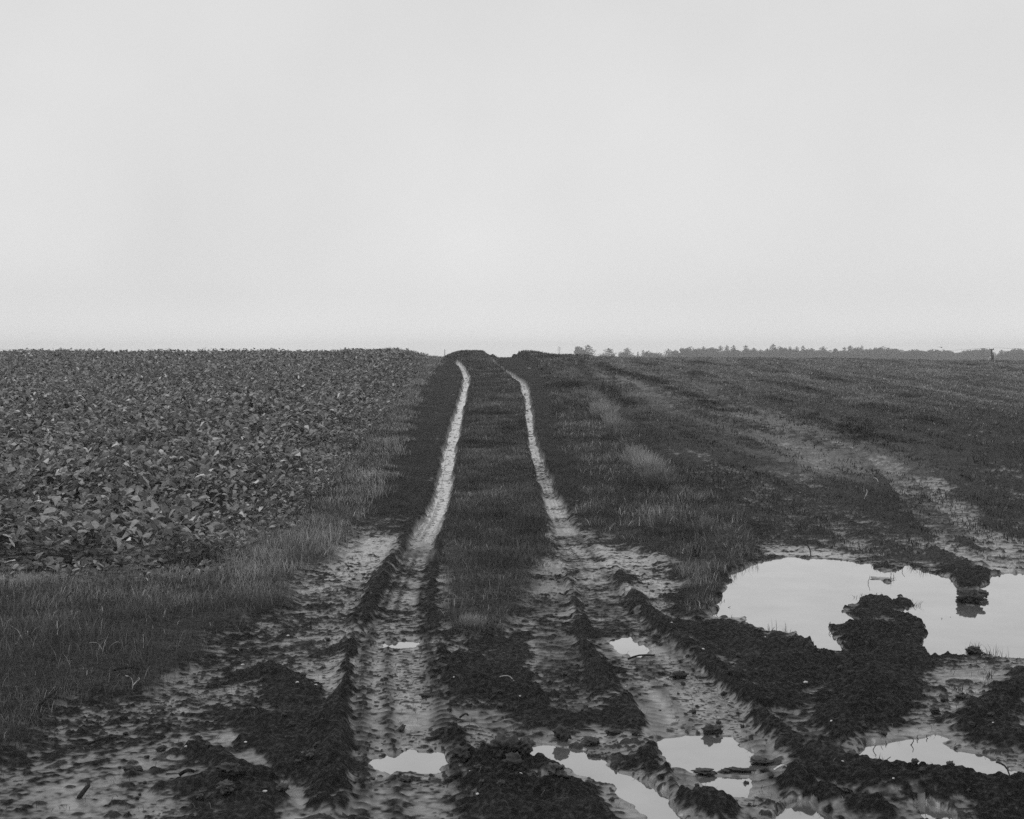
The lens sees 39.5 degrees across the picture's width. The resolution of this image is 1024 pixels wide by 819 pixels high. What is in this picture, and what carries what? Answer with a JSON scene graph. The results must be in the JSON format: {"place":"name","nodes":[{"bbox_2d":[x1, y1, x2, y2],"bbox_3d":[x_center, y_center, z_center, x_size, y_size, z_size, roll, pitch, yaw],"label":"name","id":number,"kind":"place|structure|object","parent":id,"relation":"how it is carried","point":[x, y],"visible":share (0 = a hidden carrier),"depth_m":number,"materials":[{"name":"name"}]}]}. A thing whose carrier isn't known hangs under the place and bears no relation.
{"place":"outdoors","nodes":[
{"label":"outdoors","id":0,"kind":"place"},
{"bbox_2d":[178,768,194,775],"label":"twig","id":1,"kind":"object","parent":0,"point":[181,773],"visible":1,"depth_m":6.75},
{"bbox_2d":[0,352,1023,818],"bbox_3d":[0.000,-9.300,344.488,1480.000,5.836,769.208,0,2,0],"label":"ground","id":2,"kind":"structure","parent":0,"point":[68,766],"depth_m":9.43,"materials":[{"name":"soil"}]},
{"bbox_2d":[1,564,23,572],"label":"crop plant","id":3,"kind":"object","parent":2,"relation":"on","point":[15,568],"visible":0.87,"depth_m":13.31,"materials":[{"name":"grey plant"}]},
{"bbox_2d":[24,560,42,571],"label":"crop plant","id":4,"kind":"object","parent":2,"relation":"on","point":[28,566],"visible":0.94,"depth_m":13.38,"materials":[{"name":"grey plant"}]},
{"bbox_2d":[20,552,46,560],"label":"crop plant","id":5,"kind":"object","parent":2,"relation":"on","point":[37,556],"visible":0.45,"depth_m":13.87,"materials":[{"name":"grey plant"}]},
{"bbox_2d":[22,556,47,569],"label":"crop plant","id":6,"kind":"object","parent":2,"relation":"on","point":[40,559],"visible":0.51,"depth_m":13.58,"materials":[{"name":"grey plant"}]},
{"bbox_2d":[33,560,54,569],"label":"crop plant","id":7,"kind":"object","parent":2,"relation":"on","point":[45,565],"visible":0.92,"depth_m":13.47,"materials":[{"name":"grey plant"}]},
{"bbox_2d":[39,684,60,705],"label":"twig","id":8,"kind":"object","parent":2,"relation":"on","point":[47,697],"visible":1,"depth_m":8.03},
{"bbox_2d":[48,564,61,572],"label":"crop plant","id":9,"kind":"object","parent":2,"relation":"on","point":[55,568],"visible":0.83,"depth_m":13.31,"materials":[{"name":"grey plant"}]},
{"bbox_2d":[61,565,79,572],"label":"crop plant","id":10,"kind":"object","parent":2,"relation":"on","point":[68,569],"visible":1,"depth_m":13.23,"materials":[{"name":"grey plant"}]},
{"bbox_2d":[64,553,85,564],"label":"crop plant","id":11,"kind":"object","parent":2,"relation":"on","point":[72,562],"visible":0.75,"depth_m":13.81,"materials":[{"name":"grey plant"}]},
{"bbox_2d":[72,559,87,569],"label":"crop plant","id":12,"kind":"object","parent":2,"relation":"on","point":[83,563],"visible":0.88,"depth_m":13.43,"materials":[{"name":"grey plant"}]},
{"bbox_2d":[77,779,89,798],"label":"twig","id":13,"kind":"object","parent":2,"relation":"on","point":[83,791],"visible":1,"depth_m":6.49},
{"bbox_2d":[84,556,109,566],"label":"crop plant","id":14,"kind":"object","parent":2,"relation":"on","point":[90,561],"visible":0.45,"depth_m":13.73,"materials":[{"name":"grey plant"}]},
{"bbox_2d":[93,558,107,566],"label":"crop plant","id":15,"kind":"object","parent":2,"relation":"on","point":[97,561],"visible":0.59,"depth_m":13.62,"materials":[{"name":"grey plant"}]},
{"bbox_2d":[104,552,130,563],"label":"crop plant","id":16,"kind":"object","parent":2,"relation":"on","point":[123,559],"visible":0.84,"depth_m":13.79,"materials":[{"name":"grey plant"}]},
{"bbox_2d":[112,558,129,565],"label":"crop plant","id":17,"kind":"object","parent":2,"relation":"on","point":[119,562],"visible":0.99,"depth_m":13.68,"materials":[{"name":"grey plant"}]},
{"bbox_2d":[112,666,145,671],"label":"twig","id":18,"kind":"object","parent":2,"relation":"on","point":[125,667],"visible":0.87,"depth_m":8.79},
{"bbox_2d":[121,764,142,771],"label":"mud clod","id":19,"kind":"object","parent":2,"relation":"on","point":[125,768],"visible":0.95,"depth_m":6.87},
{"bbox_2d":[138,555,156,565],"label":"crop plant","id":20,"kind":"object","parent":2,"relation":"on","point":[148,559],"visible":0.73,"depth_m":13.80,"materials":[{"name":"grey plant"}]},
{"bbox_2d":[153,558,172,565],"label":"crop plant","id":21,"kind":"object","parent":2,"relation":"on","point":[161,561],"visible":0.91,"depth_m":13.74,"materials":[{"name":"grey plant"}]},
{"bbox_2d":[0,401,378,555],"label":"broadleaf crop","id":22,"kind":"object","parent":2,"relation":"on","point":[64,436],"visible":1,"depth_m":19.99,"materials":[{"name":"grey plant"}]},
{"bbox_2d":[0,347,428,423],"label":"broadleaf crop","id":23,"kind":"object","parent":2,"relation":"on","point":[254,377],"visible":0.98,"depth_m":41.01,"materials":[{"name":"grey plant"}]},
{"bbox_2d":[0,355,445,752],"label":"grass","id":24,"kind":"structure","parent":2,"relation":"on","point":[435,359],"depth_m":11.80,"materials":[{"name":"plant"}]},
{"bbox_2d":[215,779,235,794],"bbox_3d":[-1.283,1.703,6.412,0.074,0.072,0.135,-1,2,-36],"label":"mud clod","id":25,"kind":"object","parent":2,"relation":"on","point":[226,786],"visible":1,"depth_m":6.39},
{"bbox_2d":[214,762,242,775],"bbox_3d":[-1.314,1.666,6.613,0.133,0.064,0.092,0,2,-11],"label":"mud clod","id":26,"kind":"object","parent":2,"relation":"on","point":[231,769],"visible":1,"depth_m":6.59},
{"bbox_2d":[276,782,289,791],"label":"mud clod","id":27,"kind":"object","parent":2,"relation":"on","point":[282,786],"visible":1,"depth_m":6.40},
{"bbox_2d":[382,641,419,648],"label":"puddle","id":28,"kind":"object","parent":2,"relation":"on","point":[403,644],"visible":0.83,"depth_m":9.99,"materials":[{"name":"liquid"}]},
{"bbox_2d":[396,774,411,782],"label":"mud clod","id":29,"kind":"object","parent":2,"relation":"on","point":[405,778],"visible":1,"depth_m":6.70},
{"bbox_2d":[368,749,448,773],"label":"puddle","id":30,"kind":"object","parent":2,"relation":"on","point":[413,760],"visible":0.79,"depth_m":7.06,"materials":[{"name":"liquid"}]},
{"bbox_2d":[419,692,434,698],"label":"mud clod","id":31,"kind":"object","parent":2,"relation":"on","point":[424,695],"visible":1,"depth_m":8.37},
{"bbox_2d":[436,554,463,564],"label":"grass tussock","id":32,"kind":"object","parent":2,"relation":"on","point":[442,558],"depth_m":13.71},
{"bbox_2d":[450,745,470,762],"bbox_3d":[-0.250,1.682,6.974,0.114,0.086,0.102,0,2,0],"label":"mud clod","id":33,"kind":"object","parent":2,"relation":"on","point":[461,754],"visible":1,"depth_m":6.95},
{"bbox_2d":[455,612,487,626],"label":"grass tussock","id":34,"kind":"object","parent":2,"relation":"on","point":[466,619],"depth_m":10.47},
{"bbox_2d":[427,349,554,639],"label":"grass","id":35,"kind":"structure","parent":2,"relation":"on","point":[492,378],"depth_m":18.88,"materials":[{"name":"plant"}]},
{"bbox_2d":[490,733,521,758],"bbox_3d":[-0.030,1.643,6.954,0.176,0.130,0.100,-1,2,-37],"label":"mud clod","id":36,"kind":"object","parent":2,"relation":"on","point":[501,745],"visible":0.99,"depth_m":6.93,"materials":[{"name":"soil"}]},
{"bbox_2d":[0,523,1022,811],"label":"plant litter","id":37,"kind":"object","parent":2,"relation":"on","point":[516,657],"visible":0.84,"depth_m":9.33,"materials":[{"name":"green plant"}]},
{"bbox_2d":[502,751,523,770],"bbox_3d":[0.007,1.666,6.729,0.102,0.103,0.088,1,2,15],"label":"mud clod","id":38,"kind":"object","parent":2,"relation":"on","point":[513,761],"visible":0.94,"depth_m":6.70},
{"bbox_2d":[507,486,538,496],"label":"grass tussock","id":39,"kind":"object","parent":2,"relation":"on","point":[520,491],"depth_m":19.40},
{"bbox_2d":[516,735,534,756],"bbox_3d":[0.066,1.652,7.000,0.095,0.114,0.135,1,2,21],"label":"mud clod","id":40,"kind":"object","parent":2,"relation":"on","point":[527,744],"visible":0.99,"depth_m":6.96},
{"bbox_2d":[547,762,567,777],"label":"mud clod","id":41,"kind":"object","parent":2,"relation":"on","point":[555,769],"visible":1,"depth_m":6.56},
{"bbox_2d":[552,724,571,741],"bbox_3d":[0.260,1.688,7.428,0.104,0.096,0.102,0,2,0],"label":"mud clod","id":42,"kind":"object","parent":2,"relation":"on","point":[561,732],"visible":1,"depth_m":7.40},
{"bbox_2d":[550,369,577,376],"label":"grass tussock","id":43,"kind":"object","parent":2,"relation":"on","point":[563,372],"depth_m":47.19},
{"bbox_2d":[551,377,598,387],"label":"grass tussock","id":44,"kind":"object","parent":2,"relation":"on","point":[570,383],"depth_m":41.90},
{"bbox_2d":[574,346,584,354],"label":"broadleaf tree","id":45,"kind":"object","parent":2,"relation":"on","point":[578,349],"visible":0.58,"depth_m":606.44,"materials":[{"name":"grey plant"}]},
{"bbox_2d":[570,388,601,397],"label":"grass tussock","id":46,"kind":"object","parent":2,"relation":"on","point":[580,394],"depth_m":37.89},
{"bbox_2d":[580,736,599,745],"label":"mud clod","id":47,"kind":"object","parent":2,"relation":"on","point":[591,741],"visible":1,"depth_m":7.33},
{"bbox_2d":[580,383,599,390],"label":"grass tussock","id":48,"kind":"object","parent":2,"relation":"on","point":[589,387],"depth_m":39.96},
{"bbox_2d":[582,345,598,355],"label":"conifer","id":49,"kind":"object","parent":2,"relation":"on","point":[586,351],"visible":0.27,"depth_m":603.05,"materials":[{"name":"grey plant"}]},
{"bbox_2d":[584,391,606,401],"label":"grass tussock","id":50,"kind":"object","parent":2,"relation":"on","point":[595,396],"depth_m":36.57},
{"bbox_2d":[589,397,609,407],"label":"grass tussock","id":51,"kind":"object","parent":2,"relation":"on","point":[600,401],"depth_m":34.24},
{"bbox_2d":[580,381,621,392],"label":"grass tussock","id":52,"kind":"object","parent":2,"relation":"on","point":[604,388],"depth_m":40.38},
{"bbox_2d":[586,399,625,416],"bbox_3d":[2.086,-0.049,32.133,1.060,0.469,1.276,0,2,0],"label":"grass tussock","id":53,"kind":"object","parent":2,"relation":"on","point":[601,409],"depth_m":31.92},
{"bbox_2d":[530,745,683,818],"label":"puddle","id":54,"kind":"object","parent":2,"relation":"on","point":[649,800],"visible":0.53,"depth_m":6.75,"materials":[{"name":"liquid"}]},
{"bbox_2d":[600,411,621,423],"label":"grass tussock","id":55,"kind":"object","parent":2,"relation":"on","point":[608,415],"depth_m":30.29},
{"bbox_2d":[604,728,620,734],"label":"mud clod","id":56,"kind":"object","parent":2,"relation":"on","point":[610,731],"visible":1,"depth_m":7.53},
{"bbox_2d":[598,412,639,433],"bbox_3d":[2.085,0.282,27.967,0.875,0.463,1.142,0,2,0],"label":"grass tussock","id":57,"kind":"object","parent":2,"relation":"on","point":[617,424],"depth_m":27.81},
{"bbox_2d":[601,424,643,444],"bbox_3d":[2.022,0.447,26.385,0.997,0.404,1.287,0,2,0],"label":"grass tussock","id":58,"kind":"object","parent":2,"relation":"on","point":[619,435],"depth_m":26.45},
{"bbox_2d":[617,434,637,446],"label":"grass tussock","id":59,"kind":"object","parent":2,"relation":"on","point":[621,442],"depth_m":25.45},
{"bbox_2d":[609,636,648,656],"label":"puddle","id":60,"kind":"object","parent":2,"relation":"on","point":[624,645],"visible":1,"depth_m":9.92,"materials":[{"name":"liquid"}]},
{"bbox_2d":[621,442,648,455],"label":"grass tussock","id":61,"kind":"object","parent":2,"relation":"on","point":[628,450],"depth_m":24.12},
{"bbox_2d":[615,433,655,450],"bbox_3d":[2.234,0.552,25.182,0.956,0.391,1.184,0,2,0],"label":"grass tussock","id":62,"kind":"object","parent":2,"relation":"on","point":[634,441],"depth_m":25.16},
{"bbox_2d":[618,448,655,465],"bbox_3d":[1.992,0.736,22.808,0.726,0.355,0.934,0,2,11],"label":"grass tussock","id":63,"kind":"object","parent":2,"relation":"on","point":[630,458],"depth_m":22.73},
{"bbox_2d":[516,350,766,612],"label":"grass","id":64,"kind":"structure","parent":2,"relation":"on","point":[560,360],"depth_m":18.95,"materials":[{"name":"plant"}]},
{"bbox_2d":[635,469,658,480],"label":"grass tussock","id":65,"kind":"object","parent":2,"relation":"on","point":[644,478],"depth_m":20.85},
{"bbox_2d":[629,450,667,469],"bbox_3d":[2.132,0.779,22.184,0.800,0.347,1.001,0,2,0],"label":"grass tussock","id":66,"kind":"object","parent":2,"relation":"on","point":[642,460],"depth_m":22.11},
{"bbox_2d":[642,457,666,471],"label":"grass tussock","id":67,"kind":"object","parent":2,"relation":"on","point":[648,465],"depth_m":21.82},
{"bbox_2d":[647,463,673,479],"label":"grass tussock","id":68,"kind":"object","parent":2,"relation":"on","point":[656,469],"depth_m":21.12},
{"bbox_2d":[628,467,699,489],"bbox_3d":[2.188,0.981,20.444,1.094,0.271,1.457,0,2,0],"label":"grass tussock","id":69,"kind":"object","parent":2,"relation":"on","point":[653,477],"depth_m":20.33,"materials":[{"name":"plant"}]},
{"bbox_2d":[658,473,684,486],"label":"grass tussock","id":70,"kind":"object","parent":2,"relation":"on","point":[674,479],"depth_m":20.32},
{"bbox_2d":[670,670,689,678],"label":"mud clod","id":71,"kind":"object","parent":2,"relation":"on","point":[679,674],"visible":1,"depth_m":8.87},
{"bbox_2d":[670,482,695,493],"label":"grass tussock","id":72,"kind":"object","parent":2,"relation":"on","point":[681,489],"depth_m":19.49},
{"bbox_2d":[679,346,692,356],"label":"broadleaf tree","id":73,"kind":"object","parent":2,"relation":"on","point":[686,352],"visible":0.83,"depth_m":575.49,"materials":[{"name":"grey plant"}]},
{"bbox_2d":[682,490,705,503],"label":"grass tussock","id":74,"kind":"object","parent":2,"relation":"on","point":[698,498],"depth_m":18.71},
{"bbox_2d":[691,348,701,356],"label":"broadleaf tree","id":75,"kind":"object","parent":2,"relation":"on","point":[694,353],"visible":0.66,"depth_m":572.93,"materials":[{"name":"grey plant"}]},
{"bbox_2d":[690,767,717,775],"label":"mud clod","id":76,"kind":"object","parent":2,"relation":"on","point":[707,771],"visible":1,"depth_m":6.82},
{"bbox_2d":[697,346,711,356],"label":"conifer","id":77,"kind":"object","parent":2,"relation":"on","point":[703,354],"visible":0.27,"depth_m":570.19,"materials":[{"name":"grey plant"}]},
{"bbox_2d":[694,513,719,527],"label":"grass tussock","id":78,"kind":"object","parent":2,"relation":"on","point":[706,520],"depth_m":16.59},
{"bbox_2d":[656,734,766,772],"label":"puddle","id":79,"kind":"object","parent":2,"relation":"on","point":[688,752],"visible":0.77,"depth_m":7.24,"materials":[{"name":"liquid"}]},
{"bbox_2d":[705,347,717,356],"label":"broadleaf tree","id":80,"kind":"object","parent":2,"relation":"on","point":[712,350],"visible":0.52,"depth_m":605.62,"materials":[{"name":"grey plant"}]},
{"bbox_2d":[701,724,722,734],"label":"mud clod","id":81,"kind":"object","parent":2,"relation":"on","point":[708,729],"visible":1,"depth_m":7.56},
{"bbox_2d":[697,776,751,797],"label":"puddle","id":82,"kind":"object","parent":2,"relation":"on","point":[734,786],"visible":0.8,"depth_m":6.69,"materials":[{"name":"liquid"}]},
{"bbox_2d":[700,503,748,521],"bbox_3d":[2.580,1.230,17.346,0.721,0.221,0.959,0,2,0],"label":"grass tussock","id":83,"kind":"object","parent":2,"relation":"on","point":[718,512],"depth_m":17.25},
{"bbox_2d":[726,345,739,357],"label":"conifer","id":84,"kind":"object","parent":2,"relation":"on","point":[734,354],"visible":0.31,"depth_m":598.14,"materials":[{"name":"grey plant"}]},
{"bbox_2d":[725,766,756,771],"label":"mud clod","id":85,"kind":"object","parent":2,"relation":"on","point":[735,769],"visible":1,"depth_m":6.86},
{"bbox_2d":[739,346,749,356],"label":"conifer","id":86,"kind":"object","parent":2,"relation":"on","point":[744,354],"visible":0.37,"depth_m":594.97,"materials":[{"name":"grey plant"}]},
{"bbox_2d":[749,755,773,764],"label":"mud clod","id":87,"kind":"object","parent":2,"relation":"on","point":[758,760],"visible":1,"depth_m":7.01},
{"bbox_2d":[766,344,781,357],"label":"conifer","id":88,"kind":"object","parent":2,"relation":"on","point":[772,353],"visible":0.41,"depth_m":583.11,"materials":[{"name":"grey plant"}]},
{"bbox_2d":[774,347,786,357],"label":"broadleaf tree","id":89,"kind":"object","parent":2,"relation":"on","point":[782,351],"visible":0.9,"depth_m":580.01,"materials":[{"name":"grey plant"}]},
{"bbox_2d":[774,802,832,818],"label":"puddle","id":90,"kind":"object","parent":2,"relation":"on","point":[802,810],"visible":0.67,"depth_m":6.28,"materials":[{"name":"liquid"}]},
{"bbox_2d":[797,346,809,357],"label":"conifer","id":91,"kind":"object","parent":2,"relation":"on","point":[803,354],"visible":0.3,"depth_m":571.24,"materials":[{"name":"grey plant"}]},
{"bbox_2d":[584,355,1023,560],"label":"crop shoots","id":92,"kind":"object","parent":2,"relation":"on","point":[1012,375],"visible":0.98,"depth_m":37.67,"materials":[{"name":"grey plant"}]},
{"bbox_2d":[811,346,830,357],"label":"conifer","id":93,"kind":"object","parent":2,"relation":"on","point":[822,350],"visible":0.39,"depth_m":604.94,"materials":[{"name":"grey plant"}]},
{"bbox_2d":[828,348,838,357],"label":"broadleaf tree","id":94,"kind":"object","parent":2,"relation":"on","point":[834,353],"visible":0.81,"depth_m":601.22,"materials":[{"name":"grey plant"}]},
{"bbox_2d":[848,347,859,357],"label":"broadleaf tree","id":95,"kind":"object","parent":2,"relation":"on","point":[856,350],"visible":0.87,"depth_m":593.78,"materials":[{"name":"grey plant"}]},
{"bbox_2d":[712,557,1023,657],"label":"puddle","id":96,"kind":"object","parent":2,"relation":"on","point":[806,597],"visible":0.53,"depth_m":11.77,"materials":[{"name":"liquid"}]},
{"bbox_2d":[861,348,875,357],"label":"broadleaf tree","id":97,"kind":"object","parent":2,"relation":"on","point":[869,353],"visible":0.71,"depth_m":586.67,"materials":[{"name":"grey plant"}]},
{"bbox_2d":[873,346,889,358],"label":"broadleaf tree","id":98,"kind":"object","parent":2,"relation":"on","point":[878,350],"visible":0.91,"depth_m":583.81,"materials":[{"name":"grey plant"}]},
{"bbox_2d":[882,349,894,358],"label":"broadleaf tree","id":99,"kind":"object","parent":2,"relation":"on","point":[887,354],"visible":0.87,"depth_m":580.95,"materials":[{"name":"grey plant"}]},
{"bbox_2d":[905,349,932,358],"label":"broadleaf tree","id":100,"kind":"object","parent":2,"relation":"on","point":[914,355],"visible":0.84,"depth_m":570.82,"materials":[{"name":"grey plant"}]},
{"bbox_2d":[916,351,930,359],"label":"broadleaf tree","id":101,"kind":"object","parent":2,"relation":"on","point":[924,354],"visible":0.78,"depth_m":568.81,"materials":[{"name":"grey plant"}]},
{"bbox_2d":[929,706,939,713],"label":"mud clod","id":102,"kind":"object","parent":2,"relation":"on","point":[933,709],"visible":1,"depth_m":7.97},
{"bbox_2d":[915,803,955,818],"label":"puddle","id":103,"kind":"object","parent":2,"relation":"on","point":[927,810],"visible":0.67,"depth_m":6.28,"materials":[{"name":"liquid"}]},
{"bbox_2d":[931,350,942,359],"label":"broadleaf tree","id":104,"kind":"object","parent":2,"relation":"on","point":[935,353],"visible":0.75,"depth_m":602.50,"materials":[{"name":"grey plant"}]},
{"bbox_2d":[858,734,1016,774],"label":"puddle","id":105,"kind":"object","parent":2,"relation":"on","point":[933,749],"visible":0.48,"depth_m":7.20,"materials":[{"name":"liquid"}]},
{"bbox_2d":[936,349,953,359],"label":"broadleaf tree","id":106,"kind":"object","parent":2,"relation":"on","point":[944,355],"visible":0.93,"depth_m":599.35,"materials":[{"name":"grey plant"}]},
{"bbox_2d":[958,352,970,359],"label":"broadleaf tree","id":107,"kind":"object","parent":2,"relation":"on","point":[965,356],"visible":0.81,"depth_m":596.67,"materials":[{"name":"grey plant"}]},
{"bbox_2d":[956,587,985,603],"bbox_3d":[3.743,1.540,11.710,0.216,0.144,0.278,-1,2,-23],"label":"mud clod","id":108,"kind":"object","parent":2,"relation":"on","point":[967,595],"visible":0.98,"depth_m":11.64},
{"bbox_2d":[965,646,982,655],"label":"mud clod","id":109,"kind":"object","parent":2,"relation":"on","point":[973,650],"visible":1,"depth_m":9.58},
{"bbox_2d":[971,349,990,359],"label":"conifer","id":110,"kind":"object","parent":2,"relation":"on","point":[982,356],"visible":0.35,"depth_m":591.20,"materials":[{"name":"grey plant"}]},
{"bbox_2d":[974,348,993,359],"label":"broadleaf tree","id":111,"kind":"object","parent":2,"relation":"on","point":[987,351],"visible":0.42,"depth_m":636.54,"materials":[{"name":"grey plant"}]},
{"bbox_2d":[1004,351,1013,360],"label":"broadleaf tree","id":112,"kind":"object","parent":2,"relation":"on","point":[1008,355],"visible":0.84,"depth_m":584.74,"materials":[{"name":"grey plant"}]},
{"bbox_2d":[0,0,1023,357],"label":"sky","id":113,"kind":"structure","parent":0,"point":[499,178],"materials":[{"name":"white"}]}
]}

